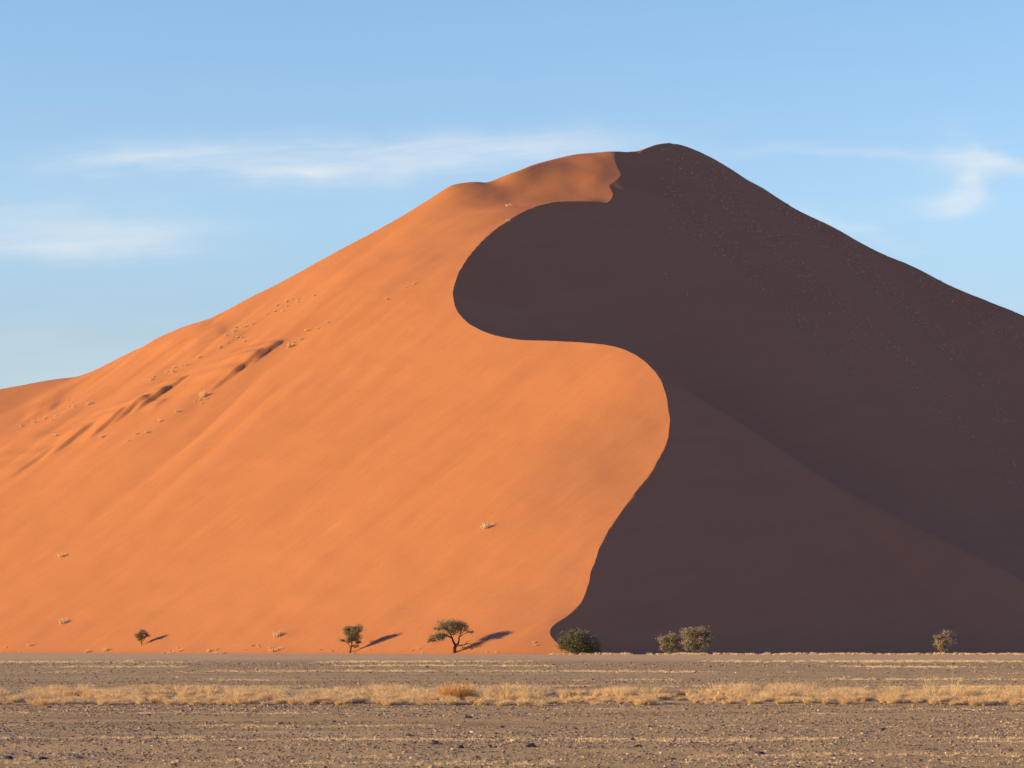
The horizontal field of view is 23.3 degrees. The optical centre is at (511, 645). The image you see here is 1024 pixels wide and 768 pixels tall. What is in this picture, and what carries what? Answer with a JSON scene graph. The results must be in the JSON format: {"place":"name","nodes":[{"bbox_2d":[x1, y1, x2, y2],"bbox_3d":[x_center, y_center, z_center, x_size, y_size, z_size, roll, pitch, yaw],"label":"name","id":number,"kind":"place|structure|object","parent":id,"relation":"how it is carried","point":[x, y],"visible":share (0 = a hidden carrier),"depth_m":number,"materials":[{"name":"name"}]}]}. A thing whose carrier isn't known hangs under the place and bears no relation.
{"place":"outdoors","nodes":[
{"label":"outdoors","id":0,"kind":"place"},
{"bbox_2d":[0,143,1023,654],"bbox_3d":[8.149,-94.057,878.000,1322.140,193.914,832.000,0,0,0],"label":"sand dune","id":1,"kind":"structure","parent":0,"point":[604,401],"depth_m":675.16,"materials":[{"name":"orange sand"}]},
{"bbox_2d":[58,617,68,623],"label":"grass tuft","id":2,"kind":"object","parent":1,"relation":"on","point":[63,621],"visible":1,"depth_m":602.13,"materials":[{"name":"plant"}]},
{"bbox_2d":[134,629,149,645],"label":"desert bush","id":3,"kind":"object","parent":1,"relation":"on","point":[138,635],"visible":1,"depth_m":566.36,"materials":[{"name":"plant"}]},
{"bbox_2d":[199,391,209,396],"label":"grass tuft","id":4,"kind":"object","parent":1,"relation":"on","point":[201,394],"visible":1,"depth_m":748.08,"materials":[{"name":"plant"}]},
{"bbox_2d":[273,631,281,636],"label":"grass tuft","id":5,"kind":"object","parent":1,"relation":"on","point":[278,634],"visible":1,"depth_m":540.64,"materials":[{"name":"plant"}]},
{"bbox_2d":[480,522,492,527],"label":"grass tuft","id":6,"kind":"object","parent":1,"relation":"on","point":[484,525],"visible":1,"depth_m":560.49,"materials":[{"name":"plant"}]},
{"bbox_2d":[660,142,1023,487],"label":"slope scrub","id":7,"kind":"object","parent":1,"relation":"on","point":[846,245],"visible":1,"depth_m":902.99,"materials":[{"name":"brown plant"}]},
{"bbox_2d":[0,653,1023,767],"bbox_3d":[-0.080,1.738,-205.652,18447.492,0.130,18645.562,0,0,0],"label":"ground","id":8,"kind":"structure","parent":0,"point":[203,658],"depth_m":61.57,"materials":[{"name":"brown gravel"}]},
{"bbox_2d":[23,682,38,695],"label":"grass plume","id":9,"kind":"object","parent":8,"relation":"on","point":[30,691],"depth_m":81.47,"materials":[{"name":"beige plant"}]},
{"bbox_2d":[339,623,365,652],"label":"young acacia","id":10,"kind":"object","parent":8,"relation":"on","point":[352,633],"visible":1,"depth_m":515.94,"materials":[{"name":"green plant"}]},
{"bbox_2d":[426,618,473,652],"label":"acacia tree","id":11,"kind":"object","parent":8,"relation":"on","point":[454,626],"visible":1,"depth_m":495.60,"materials":[{"name":"green plant"}]},
{"bbox_2d":[432,680,478,699],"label":"dry shrub","id":12,"kind":"object","parent":8,"relation":"on","point":[464,691],"visible":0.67,"depth_m":79.80,"materials":[{"name":"wood"}]},
{"bbox_2d":[526,743,536,747],"bbox_3d":[0.311,1.708,42.084,0.213,0.124,0.161,0,0,-29],"label":"desert rock","id":13,"kind":"object","parent":8,"relation":"on","point":[528,745],"visible":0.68,"depth_m":42.04,"materials":[{"name":"grey stone"}]},
{"bbox_2d":[555,628,603,654],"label":"green bush","id":14,"kind":"object","parent":8,"relation":"on","point":[572,639],"visible":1,"depth_m":474.93,"materials":[{"name":"green plant"}]},
{"bbox_2d":[655,633,682,653],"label":"grey tree","id":15,"kind":"object","parent":8,"relation":"on","point":[667,640],"visible":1,"depth_m":483.50,"materials":[{"name":"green plant"}]},
{"bbox_2d":[678,625,714,653],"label":"grey tree","id":16,"kind":"object","parent":8,"relation":"on","point":[704,640],"visible":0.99,"depth_m":481.40,"materials":[{"name":"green plant"}]},
{"bbox_2d":[922,672,942,695],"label":"grass plume","id":17,"kind":"object","parent":8,"relation":"on","point":[928,689],"depth_m":81.46,"materials":[{"name":"beige plant"}]},
{"bbox_2d":[932,629,956,652],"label":"slender tree","id":18,"kind":"object","parent":8,"relation":"on","point":[942,645],"visible":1,"depth_m":495.65,"materials":[{"name":"plant"}]},
{"bbox_2d":[944,676,961,698],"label":"grass plume","id":19,"kind":"object","parent":8,"relation":"on","point":[956,693],"depth_m":81.42,"materials":[{"name":"beige plant"}]},
{"bbox_2d":[0,680,1023,705],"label":"dry grass","id":20,"kind":"structure","parent":0,"point":[735,693],"depth_m":80.15,"materials":[{"name":"beige plant"}]},
{"bbox_2d":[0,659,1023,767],"bbox_3d":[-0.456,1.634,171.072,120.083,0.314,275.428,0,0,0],"label":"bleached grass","id":21,"kind":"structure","parent":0,"point":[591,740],"depth_m":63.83,"materials":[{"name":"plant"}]},
{"bbox_2d":[0,0,1023,388],"label":"sky","id":22,"kind":"structure","parent":0,"point":[166,165],"materials":[{"name":"blue"}]},
{"bbox_2d":[5,640,1023,654],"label":"dune foot grass","id":23,"kind":"structure","parent":0,"point":[790,653],"depth_m":468.46,"materials":[{"name":"plant"}]}
]}

